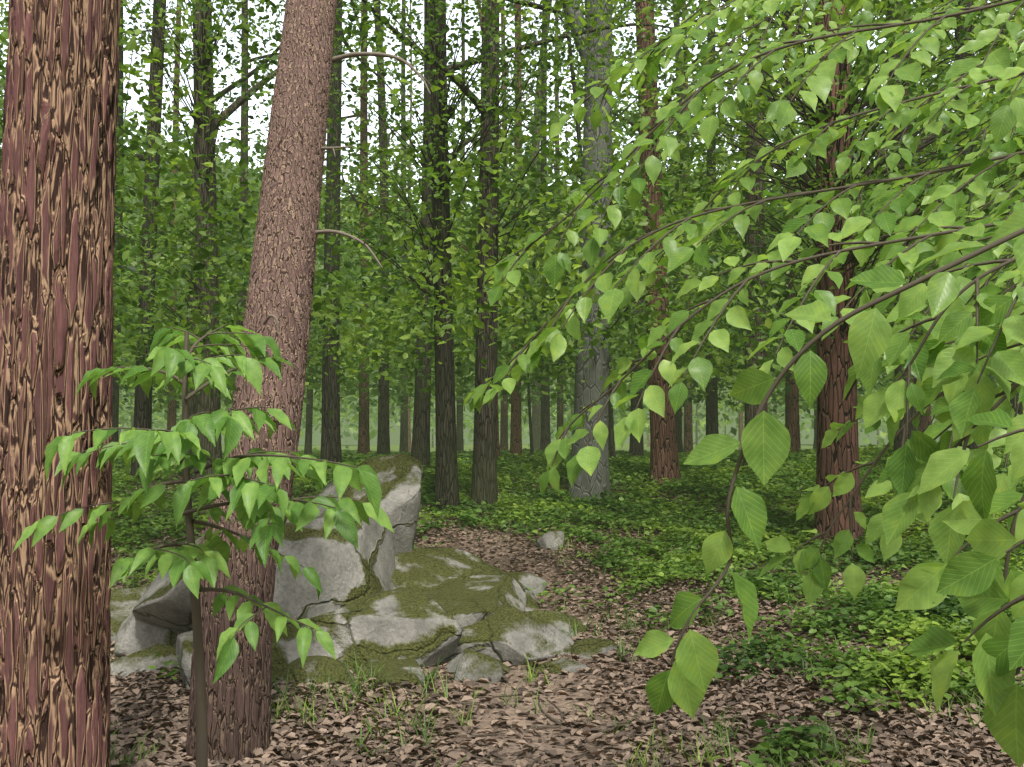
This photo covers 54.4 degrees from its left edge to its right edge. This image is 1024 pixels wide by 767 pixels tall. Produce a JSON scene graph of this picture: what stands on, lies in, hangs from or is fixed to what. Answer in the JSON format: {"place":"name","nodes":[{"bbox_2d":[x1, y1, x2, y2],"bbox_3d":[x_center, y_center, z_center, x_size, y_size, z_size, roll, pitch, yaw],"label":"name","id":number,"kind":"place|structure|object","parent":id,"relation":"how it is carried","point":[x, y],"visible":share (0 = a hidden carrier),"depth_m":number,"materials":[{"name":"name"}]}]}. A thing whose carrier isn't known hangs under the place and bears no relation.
{"place":"outdoors","nodes":[
{"label":"outdoors","id":0,"kind":"place"},
{"bbox_2d":[0,0,1023,211],"label":"sky","id":1,"kind":"structure","parent":0,"point":[235,117],"materials":[{"name":"white"}]},
{"bbox_2d":[121,156,997,444],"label":"distant forest hillside","id":2,"kind":"structure","parent":0,"point":[395,438],"depth_m":152.44,"materials":[{"name":"green plant"}]},
{"bbox_2d":[111,444,1022,766],"bbox_3d":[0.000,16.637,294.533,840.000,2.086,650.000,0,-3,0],"label":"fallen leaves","id":3,"kind":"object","parent":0,"point":[551,684],"depth_m":6.68,"materials":[{"name":"plant"}]},
{"bbox_2d":[0,0,120,766],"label":"pine trunk","id":4,"kind":"object","parent":3,"relation":"on","point":[58,175],"visible":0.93,"depth_m":3.45,"materials":[{"name":"brown plant"}]},
{"bbox_2d":[55,324,359,766],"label":"sapling stem","id":5,"kind":"object","parent":3,"relation":"on","point":[201,720],"visible":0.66,"depth_m":3.04,"materials":[{"name":"brown wood"}]},
{"bbox_2d":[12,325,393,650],"bbox_3d":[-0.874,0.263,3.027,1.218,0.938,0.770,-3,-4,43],"label":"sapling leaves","id":6,"kind":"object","parent":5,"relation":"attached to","point":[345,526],"visible":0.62,"depth_m":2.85,"materials":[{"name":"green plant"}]},
{"bbox_2d":[31,326,381,684],"bbox_3d":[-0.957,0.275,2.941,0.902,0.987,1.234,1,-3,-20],"label":"sapling leaves","id":7,"kind":"object","parent":5,"relation":"attached to","point":[144,449],"visible":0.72,"depth_m":2.74,"materials":[{"name":"green plant"}]},
{"bbox_2d":[186,0,336,764],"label":"tree trunk","id":8,"kind":"object","parent":3,"relation":"on","point":[280,288],"visible":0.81,"depth_m":5.05,"materials":[{"name":"brown plant"}]},
{"bbox_2d":[263,52,434,417],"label":"dead branches","id":9,"kind":"object","parent":8,"relation":"attached to","point":[338,58],"visible":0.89,"depth_m":5.70,"materials":[{"name":"brown wood"}]},
{"bbox_2d":[0,0,943,550],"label":"tree trunks","id":10,"kind":"object","parent":3,"relation":"on","point":[842,452],"visible":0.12,"depth_m":15.70,"materials":[{"name":"plant"}]},
{"bbox_2d":[0,0,1022,514],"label":"tree trunks","id":11,"kind":"object","parent":3,"relation":"on","point":[450,444],"visible":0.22,"depth_m":16.57,"materials":[{"name":"brown plant"}]},
{"bbox_2d":[0,0,1023,448],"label":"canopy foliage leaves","id":12,"kind":"object","parent":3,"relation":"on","point":[350,406],"visible":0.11,"depth_m":22.77,"materials":[{"name":"green plant"}]},
{"bbox_2d":[0,0,1023,420],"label":"canopy","id":13,"kind":"object","parent":12,"relation":"attached to","point":[404,292],"depth_m":11.25,"materials":[{"name":"green plant"}]},
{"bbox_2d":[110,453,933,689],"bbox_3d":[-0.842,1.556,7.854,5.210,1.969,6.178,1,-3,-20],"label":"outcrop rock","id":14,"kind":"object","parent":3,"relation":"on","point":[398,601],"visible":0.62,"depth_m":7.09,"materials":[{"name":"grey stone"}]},
{"bbox_2d":[110,451,1023,766],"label":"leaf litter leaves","id":15,"kind":"object","parent":3,"relation":"on","point":[932,749],"visible":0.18,"depth_m":5.36,"materials":[{"name":"brown plant"}]},
{"bbox_2d":[110,445,1023,766],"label":"grass tuft blades","id":16,"kind":"object","parent":3,"relation":"on","point":[636,755],"visible":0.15,"depth_m":5.33,"materials":[{"name":"green plant"}]},
{"bbox_2d":[110,482,1023,766],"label":"fallen twigs","id":17,"kind":"object","parent":3,"relation":"on","point":[494,762],"visible":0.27,"depth_m":5.29,"materials":[{"name":"brown wood"}]},
{"bbox_2d":[111,441,1023,766],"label":"herb leaves","id":18,"kind":"object","parent":3,"relation":"on","point":[875,605],"visible":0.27,"depth_m":10.89,"materials":[{"name":"green plant"}]},
{"bbox_2d":[560,0,611,502],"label":"tree trunk","id":19,"kind":"object","parent":3,"relation":"on","point":[588,391],"visible":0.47,"depth_m":15.07,"materials":[{"name":"grey plant"}]},
{"bbox_2d":[484,0,1023,673],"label":"tree branches","id":20,"kind":"object","parent":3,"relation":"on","point":[1002,262],"visible":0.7,"depth_m":2.31,"materials":[{"name":"brown"}]},
{"bbox_2d":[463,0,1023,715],"bbox_3d":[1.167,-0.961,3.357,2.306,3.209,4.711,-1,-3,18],"label":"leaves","id":21,"kind":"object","parent":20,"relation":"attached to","point":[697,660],"visible":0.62,"depth_m":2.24,"materials":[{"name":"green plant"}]},
{"bbox_2d":[469,0,1023,766],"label":"leaves","id":22,"kind":"object","parent":20,"relation":"attached to","point":[765,438],"visible":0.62,"depth_m":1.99,"materials":[{"name":"green plant"}]},
{"bbox_2d":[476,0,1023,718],"bbox_3d":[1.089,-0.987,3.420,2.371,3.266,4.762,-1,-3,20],"label":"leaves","id":23,"kind":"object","parent":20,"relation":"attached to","point":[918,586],"visible":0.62,"depth_m":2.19,"materials":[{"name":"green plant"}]}
]}

